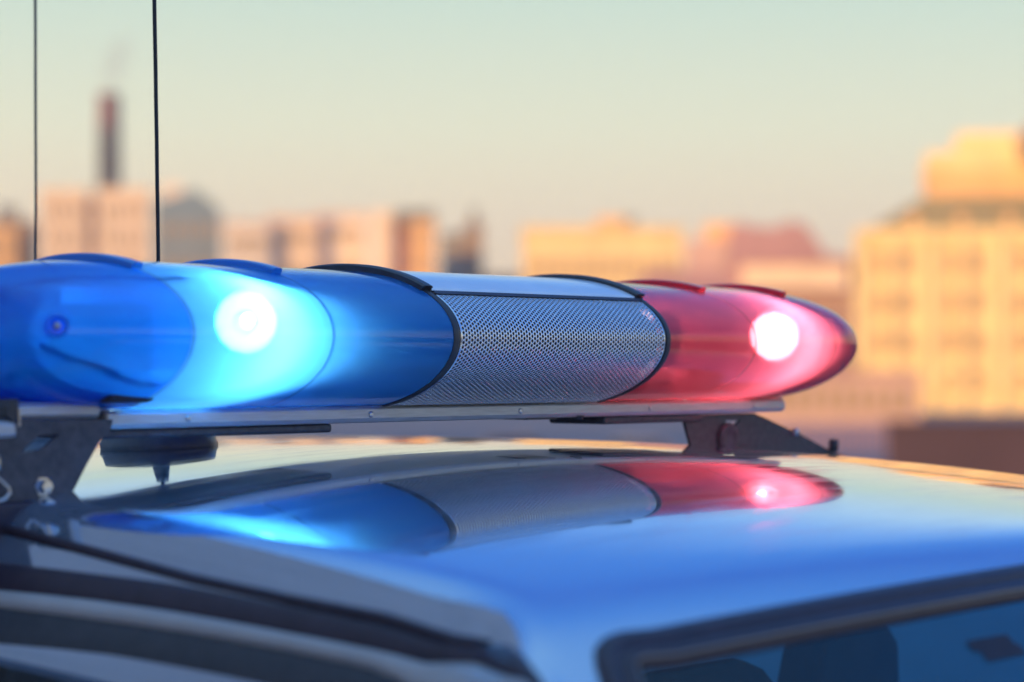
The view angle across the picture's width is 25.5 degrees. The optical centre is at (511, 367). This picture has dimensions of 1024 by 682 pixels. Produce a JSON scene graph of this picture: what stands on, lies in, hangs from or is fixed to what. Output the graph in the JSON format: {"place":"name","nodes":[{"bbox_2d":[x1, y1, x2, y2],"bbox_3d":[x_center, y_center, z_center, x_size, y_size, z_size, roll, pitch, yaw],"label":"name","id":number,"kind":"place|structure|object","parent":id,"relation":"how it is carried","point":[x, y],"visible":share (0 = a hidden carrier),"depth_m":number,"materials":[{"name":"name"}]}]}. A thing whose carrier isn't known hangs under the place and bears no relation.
{"place":"outdoors","nodes":[
{"label":"outdoors","id":0,"kind":"place"},
{"bbox_2d":[0,206,34,264],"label":"building","id":1,"kind":"structure","parent":0,"point":[17,240],"depth_m":248.88,"materials":[{"name":"beige concrete"}]},
{"bbox_2d":[0,236,9,254],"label":"window","id":2,"kind":"structure","parent":1,"relation":"in","point":[5,240],"depth_m":246.06,"materials":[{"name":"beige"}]},
{"bbox_2d":[39,188,151,260],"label":"building","id":3,"kind":"structure","parent":0,"point":[113,221],"depth_m":291.70,"materials":[{"name":"pink paint"}]},
{"bbox_2d":[45,230,50,243],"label":"window","id":4,"kind":"structure","parent":3,"relation":"in","point":[48,232],"depth_m":290.50,"materials":[{"name":"beige"}]},
{"bbox_2d":[45,203,50,216],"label":"window","id":5,"kind":"structure","parent":3,"relation":"in","point":[48,205],"depth_m":290.57,"materials":[{"name":"beige glass"}]},
{"bbox_2d":[56,230,61,243],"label":"window","id":6,"kind":"structure","parent":3,"relation":"in","point":[58,232],"depth_m":290.71,"materials":[{"name":"beige glass"}]},
{"bbox_2d":[56,203,61,216],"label":"window","id":7,"kind":"structure","parent":3,"relation":"in","point":[58,205],"depth_m":290.78,"materials":[{"name":"beige glass"}]},
{"bbox_2d":[66,230,71,243],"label":"window","id":8,"kind":"structure","parent":3,"relation":"in","point":[69,232],"depth_m":290.99,"materials":[{"name":"beige glass"}]},
{"bbox_2d":[66,203,71,217],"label":"window","id":9,"kind":"structure","parent":3,"relation":"in","point":[69,205],"depth_m":290.92,"materials":[{"name":"beige glass"}]},
{"bbox_2d":[77,230,82,243],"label":"window","id":10,"kind":"structure","parent":3,"relation":"in","point":[79,232],"depth_m":291.14,"materials":[{"name":"beige glass"}]},
{"bbox_2d":[77,204,82,217],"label":"window","id":11,"kind":"structure","parent":3,"relation":"in","point":[79,206],"depth_m":291.14,"materials":[{"name":"beige glass"}]},
{"bbox_2d":[101,230,106,243],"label":"window","id":12,"kind":"structure","parent":3,"relation":"in","point":[103,232],"depth_m":291.63,"materials":[{"name":"beige glass"}]},
{"bbox_2d":[101,204,106,217],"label":"window","id":13,"kind":"structure","parent":3,"relation":"in","point":[103,206],"depth_m":291.63,"materials":[{"name":"beige glass"}]},
{"bbox_2d":[111,230,116,243],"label":"window","id":14,"kind":"structure","parent":3,"relation":"in","point":[113,232],"depth_m":291.85,"materials":[{"name":"beige glass"}]},
{"bbox_2d":[111,204,116,217],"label":"window","id":15,"kind":"structure","parent":3,"relation":"in","point":[113,206],"depth_m":291.85,"materials":[{"name":"beige"}]},
{"bbox_2d":[121,230,125,243],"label":"window","id":16,"kind":"structure","parent":3,"relation":"in","point":[123,232],"depth_m":292.06,"materials":[{"name":"beige"}]},
{"bbox_2d":[121,204,125,217],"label":"window","id":17,"kind":"structure","parent":3,"relation":"in","point":[123,206],"depth_m":292.06,"materials":[{"name":"beige glass"}]},
{"bbox_2d":[131,230,135,243],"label":"window","id":18,"kind":"structure","parent":3,"relation":"in","point":[133,232],"depth_m":292.20,"materials":[{"name":"beige glass"}]},
{"bbox_2d":[131,204,135,217],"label":"window","id":19,"kind":"structure","parent":3,"relation":"in","point":[133,206],"depth_m":292.20,"materials":[{"name":"beige"}]},
{"bbox_2d":[140,230,145,243],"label":"window","id":20,"kind":"structure","parent":3,"relation":"in","point":[143,232],"depth_m":292.42,"materials":[{"name":"beige glass"}]},
{"bbox_2d":[140,204,145,217],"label":"window","id":21,"kind":"structure","parent":3,"relation":"in","point":[143,206],"depth_m":292.42,"materials":[{"name":"beige glass"}]},
{"bbox_2d":[154,184,221,262],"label":"building","id":22,"kind":"structure","parent":0,"point":[190,225],"depth_m":343.79,"materials":[{"name":"concrete"}]},
{"bbox_2d":[160,222,165,238],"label":"window","id":23,"kind":"structure","parent":22,"relation":"in","point":[162,223],"depth_m":343.21,"materials":[{"name":"beige glass"}]},
{"bbox_2d":[171,222,175,238],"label":"window","id":24,"kind":"structure","parent":22,"relation":"in","point":[173,224],"depth_m":343.46,"materials":[{"name":"beige glass"}]},
{"bbox_2d":[181,222,186,238],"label":"window","id":25,"kind":"structure","parent":22,"relation":"in","point":[183,224],"depth_m":343.63,"materials":[{"name":"beige glass"}]},
{"bbox_2d":[191,222,196,238],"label":"window","id":26,"kind":"structure","parent":22,"relation":"in","point":[193,223],"depth_m":343.80,"materials":[{"name":"beige glass"}]},
{"bbox_2d":[202,222,206,238],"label":"window","id":27,"kind":"structure","parent":22,"relation":"in","point":[204,224],"depth_m":344.05,"materials":[{"name":"beige glass"}]},
{"bbox_2d":[212,222,217,238],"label":"window","id":28,"kind":"structure","parent":22,"relation":"in","point":[214,225],"depth_m":344.22,"materials":[{"name":"beige glass"}]},
{"bbox_2d":[221,222,271,263],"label":"building","id":29,"kind":"structure","parent":0,"point":[246,241],"depth_m":286.39,"materials":[{"name":"paint"}]},
{"bbox_2d":[254,236,258,251],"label":"window","id":30,"kind":"structure","parent":29,"relation":"in","point":[256,238],"depth_m":286.48,"materials":[{"name":"beige glass"}]},
{"bbox_2d":[267,216,320,267],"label":"building","id":31,"kind":"structure","parent":0,"point":[293,242],"depth_m":288.58,"materials":[{"name":"pink paint"}]},
{"bbox_2d":[295,231,299,246],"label":"window","id":32,"kind":"structure","parent":31,"relation":"in","point":[297,233],"depth_m":288.66,"materials":[{"name":"beige glass"}]},
{"bbox_2d":[302,231,306,247],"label":"window","id":33,"kind":"structure","parent":31,"relation":"in","point":[304,233],"depth_m":288.66,"materials":[{"name":"beige"}]},
{"bbox_2d":[309,231,313,247],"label":"window","id":34,"kind":"structure","parent":31,"relation":"in","point":[311,233],"depth_m":288.73,"materials":[{"name":"beige glass"}]},
{"bbox_2d":[316,213,367,264],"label":"building","id":35,"kind":"structure","parent":0,"point":[341,238],"depth_m":290.55,"materials":[{"name":"paint"}]},
{"bbox_2d":[322,228,326,243],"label":"window","id":36,"kind":"structure","parent":35,"relation":"in","point":[324,230],"depth_m":290.43,"materials":[{"name":"beige glass"}]},
{"bbox_2d":[329,228,333,244],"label":"window","id":37,"kind":"structure","parent":35,"relation":"in","point":[331,230],"depth_m":290.50,"materials":[{"name":"beige"}]},
{"bbox_2d":[336,228,340,244],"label":"window","id":38,"kind":"structure","parent":35,"relation":"in","point":[338,230],"depth_m":290.50,"materials":[{"name":"beige glass"}]},
{"bbox_2d":[343,228,347,244],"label":"window","id":39,"kind":"structure","parent":35,"relation":"in","point":[345,230],"depth_m":290.50,"materials":[{"name":"beige glass"}]},
{"bbox_2d":[350,228,354,244],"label":"window","id":40,"kind":"structure","parent":35,"relation":"in","point":[352,230],"depth_m":290.57,"materials":[{"name":"beige glass"}]},
{"bbox_2d":[357,228,361,244],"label":"window","id":41,"kind":"structure","parent":35,"relation":"in","point":[359,230],"depth_m":290.64,"materials":[{"name":"beige glass"}]},
{"bbox_2d":[372,210,435,271],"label":"building","id":42,"kind":"structure","parent":0,"point":[403,240],"depth_m":283.56,"materials":[{"name":"pink paint"}]},
{"bbox_2d":[411,256,415,269],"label":"window","id":43,"kind":"structure","parent":42,"relation":"in","point":[413,258],"depth_m":283.56,"materials":[{"name":"beige"}]},
{"bbox_2d":[411,230,415,243],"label":"window","id":44,"kind":"structure","parent":42,"relation":"in","point":[413,232],"depth_m":283.56,"materials":[{"name":"beige"}]},
{"bbox_2d":[419,256,423,269],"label":"window","id":45,"kind":"structure","parent":42,"relation":"in","point":[421,258],"depth_m":283.56,"materials":[{"name":"beige"}]},
{"bbox_2d":[419,230,423,243],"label":"window","id":46,"kind":"structure","parent":42,"relation":"in","point":[421,232],"depth_m":283.56,"materials":[{"name":"beige"}]},
{"bbox_2d":[426,256,431,269],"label":"window","id":47,"kind":"structure","parent":42,"relation":"in","point":[429,258],"depth_m":283.63,"materials":[{"name":"beige"}]},
{"bbox_2d":[426,230,431,243],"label":"window","id":48,"kind":"structure","parent":42,"relation":"in","point":[429,232],"depth_m":283.63,"materials":[{"name":"beige"}]},
{"bbox_2d":[441,209,482,273],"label":"building","id":49,"kind":"structure","parent":0,"point":[461,252],"depth_m":319.90,"materials":[{"name":"grey concrete"}]},
{"bbox_2d":[0,0,1023,275],"label":"sky","id":50,"kind":"structure","parent":0,"point":[824,116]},
{"bbox_2d":[520,216,684,281],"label":"building","id":51,"kind":"structure","parent":0,"point":[617,249],"depth_m":270.00,"materials":[{"name":"paint"}]},
{"bbox_2d":[529,259,536,274],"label":"window","id":52,"kind":"structure","parent":51,"relation":"in","point":[532,262],"depth_m":269.98,"materials":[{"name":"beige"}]},
{"bbox_2d":[542,259,548,274],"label":"window","id":53,"kind":"structure","parent":51,"relation":"in","point":[545,262],"depth_m":269.98,"materials":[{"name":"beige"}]},
{"bbox_2d":[555,259,561,273],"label":"window","id":54,"kind":"structure","parent":51,"relation":"in","point":[558,262],"depth_m":269.98,"materials":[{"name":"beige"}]},
{"bbox_2d":[568,259,574,274],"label":"window","id":55,"kind":"structure","parent":51,"relation":"in","point":[571,262],"depth_m":269.98,"materials":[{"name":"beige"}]},
{"bbox_2d":[580,259,587,274],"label":"window","id":56,"kind":"structure","parent":51,"relation":"in","point":[583,262],"depth_m":269.98,"materials":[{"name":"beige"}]},
{"bbox_2d":[593,259,600,274],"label":"window","id":57,"kind":"structure","parent":51,"relation":"in","point":[596,262],"depth_m":269.98,"materials":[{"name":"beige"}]},
{"bbox_2d":[606,259,613,274],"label":"window","id":58,"kind":"structure","parent":51,"relation":"in","point":[609,262],"depth_m":269.98,"materials":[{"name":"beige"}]},
{"bbox_2d":[618,259,626,274],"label":"window","id":59,"kind":"structure","parent":51,"relation":"in","point":[622,262],"depth_m":269.98,"materials":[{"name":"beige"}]},
{"bbox_2d":[631,259,638,274],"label":"window","id":60,"kind":"structure","parent":51,"relation":"in","point":[635,262],"depth_m":269.98,"materials":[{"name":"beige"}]},
{"bbox_2d":[644,259,651,274],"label":"window","id":61,"kind":"structure","parent":51,"relation":"in","point":[647,262],"depth_m":269.98,"materials":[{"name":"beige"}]},
{"bbox_2d":[657,259,663,269],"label":"window","id":62,"kind":"structure","parent":51,"relation":"in","point":[660,262],"depth_m":269.98,"materials":[{"name":"beige"}]},
{"bbox_2d":[670,259,676,269],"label":"window","id":63,"kind":"structure","parent":51,"relation":"in","point":[673,262],"depth_m":269.98,"materials":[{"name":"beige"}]},
{"bbox_2d":[616,440,660,442],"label":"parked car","id":64,"kind":"object","parent":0,"point":[649,441],"visible":0.08,"depth_m":71.39,"materials":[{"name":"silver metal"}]},
{"bbox_2d":[294,411,1023,681],"bbox_3d":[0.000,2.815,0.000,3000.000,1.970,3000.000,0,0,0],"label":"ground","id":65,"kind":"structure","parent":0,"point":[937,649],"depth_m":16.53,"materials":[{"name":"grey asphalt"}]},
{"bbox_2d":[97,93,121,187],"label":"factory chimney","id":66,"kind":"object","parent":65,"relation":"on","point":[109,157],"visible":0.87,"depth_m":478.01,"materials":[{"name":"brick"}]},
{"bbox_2d":[0,434,1023,681],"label":"police car","id":67,"kind":"object","parent":65,"relation":"on","point":[322,558],"visible":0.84,"depth_m":1.70,"materials":[{"name":"paint"}]},
{"bbox_2d":[34,0,51,440],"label":"antenna","id":68,"kind":"object","parent":67,"relation":"on","point":[35,126],"visible":0.12,"depth_m":2.57,"materials":[{"name":"black metal"}]},
{"bbox_2d":[99,0,217,450],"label":"antenna","id":69,"kind":"object","parent":67,"relation":"on","point":[155,444],"visible":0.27,"depth_m":2.29,"materials":[{"name":"grey plastic"}]},
{"bbox_2d":[0,253,857,538],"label":"light bar","id":70,"kind":"object","parent":67,"relation":"on","point":[96,349],"visible":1,"depth_m":2.09,"materials":[{"name":"blue plastic"}]},
{"bbox_2d":[784,426,885,452],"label":"railing","id":71,"kind":"object","parent":65,"relation":"on","point":[846,435],"visible":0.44,"depth_m":99.97,"materials":[{"name":"metal"}]},
{"bbox_2d":[884,420,1023,474],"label":"garden wall","id":72,"kind":"structure","parent":65,"relation":"on","point":[993,445],"depth_m":62.00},
{"bbox_2d":[337,417,1023,423],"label":"pavement","id":73,"kind":"structure","parent":0,"point":[503,421],"depth_m":157.45,"materials":[{"name":"grey concrete"}]},
{"bbox_2d":[640,270,733,285],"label":"building","id":74,"kind":"structure","parent":0,"point":[703,277],"depth_m":200.00,"materials":[{"name":"paint"}]},
{"bbox_2d":[685,220,853,370],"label":"building","id":75,"kind":"structure","parent":0,"point":[791,258],"depth_m":232.72,"materials":[{"name":"paint"}]},
{"bbox_2d":[829,299,837,312],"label":"window","id":76,"kind":"structure","parent":75,"relation":"in","point":[832,302],"depth_m":232.45,"materials":[{"name":"beige"}]},
{"bbox_2d":[842,299,850,312],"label":"window","id":77,"kind":"structure","parent":75,"relation":"in","point":[845,302],"depth_m":232.34,"materials":[{"name":"beige"}]},
{"bbox_2d":[755,371,922,423],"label":"building","id":78,"kind":"structure","parent":0,"point":[861,397],"depth_m":150.00,"materials":[{"name":"paint"}]},
{"bbox_2d":[792,391,803,410],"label":"window","id":79,"kind":"structure","parent":78,"relation":"in","point":[797,397],"depth_m":149.97,"materials":[{"name":"beige"}]},
{"bbox_2d":[807,387,818,410],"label":"window","id":80,"kind":"structure","parent":78,"relation":"in","point":[813,392],"depth_m":149.97,"materials":[{"name":"beige"}]},
{"bbox_2d":[823,387,834,410],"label":"window","id":81,"kind":"structure","parent":78,"relation":"in","point":[828,391],"depth_m":149.86,"materials":[{"name":"beige"}]},
{"bbox_2d":[839,387,850,410],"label":"window","id":82,"kind":"structure","parent":78,"relation":"in","point":[844,391],"depth_m":149.86,"materials":[{"name":"beige"}]},
{"bbox_2d":[854,387,866,410],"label":"window","id":83,"kind":"structure","parent":78,"relation":"in","point":[859,391],"depth_m":149.94,"materials":[{"name":"beige glass"}]},
{"bbox_2d":[870,387,881,410],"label":"window","id":84,"kind":"structure","parent":78,"relation":"in","point":[875,391],"depth_m":149.86,"materials":[{"name":"beige"}]},
{"bbox_2d":[886,387,897,410],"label":"window","id":85,"kind":"structure","parent":78,"relation":"in","point":[891,391],"depth_m":149.86,"materials":[{"name":"beige"}]},
{"bbox_2d":[901,387,913,410],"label":"window","id":86,"kind":"structure","parent":78,"relation":"in","point":[907,392],"depth_m":149.97,"materials":[{"name":"beige"}]},
{"bbox_2d":[854,130,1023,411],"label":"building","id":87,"kind":"structure","parent":0,"point":[939,284],"depth_m":194.56,"materials":[{"name":"paint"}]},
{"bbox_2d":[873,329,887,353],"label":"window","id":88,"kind":"structure","parent":87,"relation":"in","point":[880,335],"depth_m":195.17,"materials":[{"name":"orange glass"}]},
{"bbox_2d":[873,290,887,314],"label":"window","id":89,"kind":"structure","parent":87,"relation":"in","point":[880,296],"depth_m":195.17,"materials":[{"name":"orange glass"}]},
{"bbox_2d":[873,250,887,274],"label":"window","id":90,"kind":"structure","parent":87,"relation":"in","point":[880,256],"depth_m":195.17,"materials":[{"name":"orange glass"}]},
{"bbox_2d":[897,329,910,353],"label":"window","id":91,"kind":"structure","parent":87,"relation":"in","point":[903,334],"depth_m":194.89,"materials":[{"name":"orange"}]},
{"bbox_2d":[897,290,910,314],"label":"window","id":92,"kind":"structure","parent":87,"relation":"in","point":[903,295],"depth_m":194.89,"materials":[{"name":"orange glass"}]},
{"bbox_2d":[897,250,910,274],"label":"window","id":93,"kind":"structure","parent":87,"relation":"in","point":[903,255],"depth_m":194.89,"materials":[{"name":"orange glass"}]},
{"bbox_2d":[921,369,934,393],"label":"window","id":94,"kind":"structure","parent":87,"relation":"in","point":[922,375],"depth_m":194.53,"materials":[{"name":"beige"}]},
{"bbox_2d":[921,329,934,353],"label":"window","id":95,"kind":"structure","parent":87,"relation":"in","point":[922,330],"depth_m":194.55,"materials":[{"name":"beige"}]},
{"bbox_2d":[921,289,934,314],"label":"window","id":96,"kind":"structure","parent":87,"relation":"in","point":[922,291],"depth_m":194.55,"materials":[{"name":"beige"}]},
{"bbox_2d":[921,250,934,274],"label":"window","id":97,"kind":"structure","parent":87,"relation":"in","point":[922,251],"depth_m":194.55,"materials":[{"name":"beige"}]},
{"bbox_2d":[944,369,958,393],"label":"window","id":98,"kind":"structure","parent":87,"relation":"in","point":[950,374],"depth_m":194.27,"materials":[{"name":"orange glass"}]},
{"bbox_2d":[944,329,958,353],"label":"window","id":99,"kind":"structure","parent":87,"relation":"in","point":[951,335],"depth_m":194.27,"materials":[{"name":"orange glass"}]},
{"bbox_2d":[944,289,958,314],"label":"window","id":100,"kind":"structure","parent":87,"relation":"in","point":[951,295],"depth_m":194.27,"materials":[{"name":"orange glass"}]},
{"bbox_2d":[944,250,958,274],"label":"window","id":101,"kind":"structure","parent":87,"relation":"in","point":[951,256],"depth_m":194.27,"materials":[{"name":"orange glass"}]},
{"bbox_2d":[968,369,981,393],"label":"window","id":102,"kind":"structure","parent":87,"relation":"in","point":[975,375],"depth_m":193.99,"materials":[{"name":"orange glass"}]},
{"bbox_2d":[968,329,981,353],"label":"window","id":103,"kind":"structure","parent":87,"relation":"in","point":[975,335],"depth_m":193.99,"materials":[{"name":"orange glass"}]},
{"bbox_2d":[968,289,981,313],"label":"window","id":104,"kind":"structure","parent":87,"relation":"in","point":[975,295],"depth_m":193.99,"materials":[{"name":"orange glass"}]},
{"bbox_2d":[968,249,981,274],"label":"window","id":105,"kind":"structure","parent":87,"relation":"in","point":[975,255],"depth_m":193.99,"materials":[{"name":"orange glass"}]},
{"bbox_2d":[992,369,1005,393],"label":"window","id":106,"kind":"structure","parent":87,"relation":"in","point":[1004,370],"depth_m":193.65,"materials":[{"name":"beige"}]},
{"bbox_2d":[992,329,1005,353],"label":"window","id":107,"kind":"structure","parent":87,"relation":"in","point":[1004,330],"depth_m":193.65,"materials":[{"name":"beige"}]},
{"bbox_2d":[992,289,1005,313],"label":"window","id":108,"kind":"structure","parent":87,"relation":"in","point":[1004,290],"depth_m":193.65,"materials":[{"name":"beige"}]},
{"bbox_2d":[992,249,1005,274],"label":"window","id":109,"kind":"structure","parent":87,"relation":"in","point":[1004,250],"depth_m":193.65,"materials":[{"name":"beige"}]},
{"bbox_2d":[1016,369,1023,393],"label":"window","id":110,"kind":"structure","parent":87,"relation":"in","point":[1019,372],"depth_m":193.42,"materials":[{"name":"orange glass"}]},
{"bbox_2d":[1016,329,1023,353],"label":"window","id":111,"kind":"structure","parent":87,"relation":"in","point":[1019,332],"depth_m":193.42,"materials":[{"name":"orange glass"}]},
{"bbox_2d":[1016,289,1023,313],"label":"window","id":112,"kind":"structure","parent":87,"relation":"in","point":[1019,292],"depth_m":193.42,"materials":[{"name":"orange glass"}]},
{"bbox_2d":[1016,249,1023,273],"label":"window","id":113,"kind":"structure","parent":87,"relation":"in","point":[1019,252],"depth_m":193.42,"materials":[{"name":"orange glass"}]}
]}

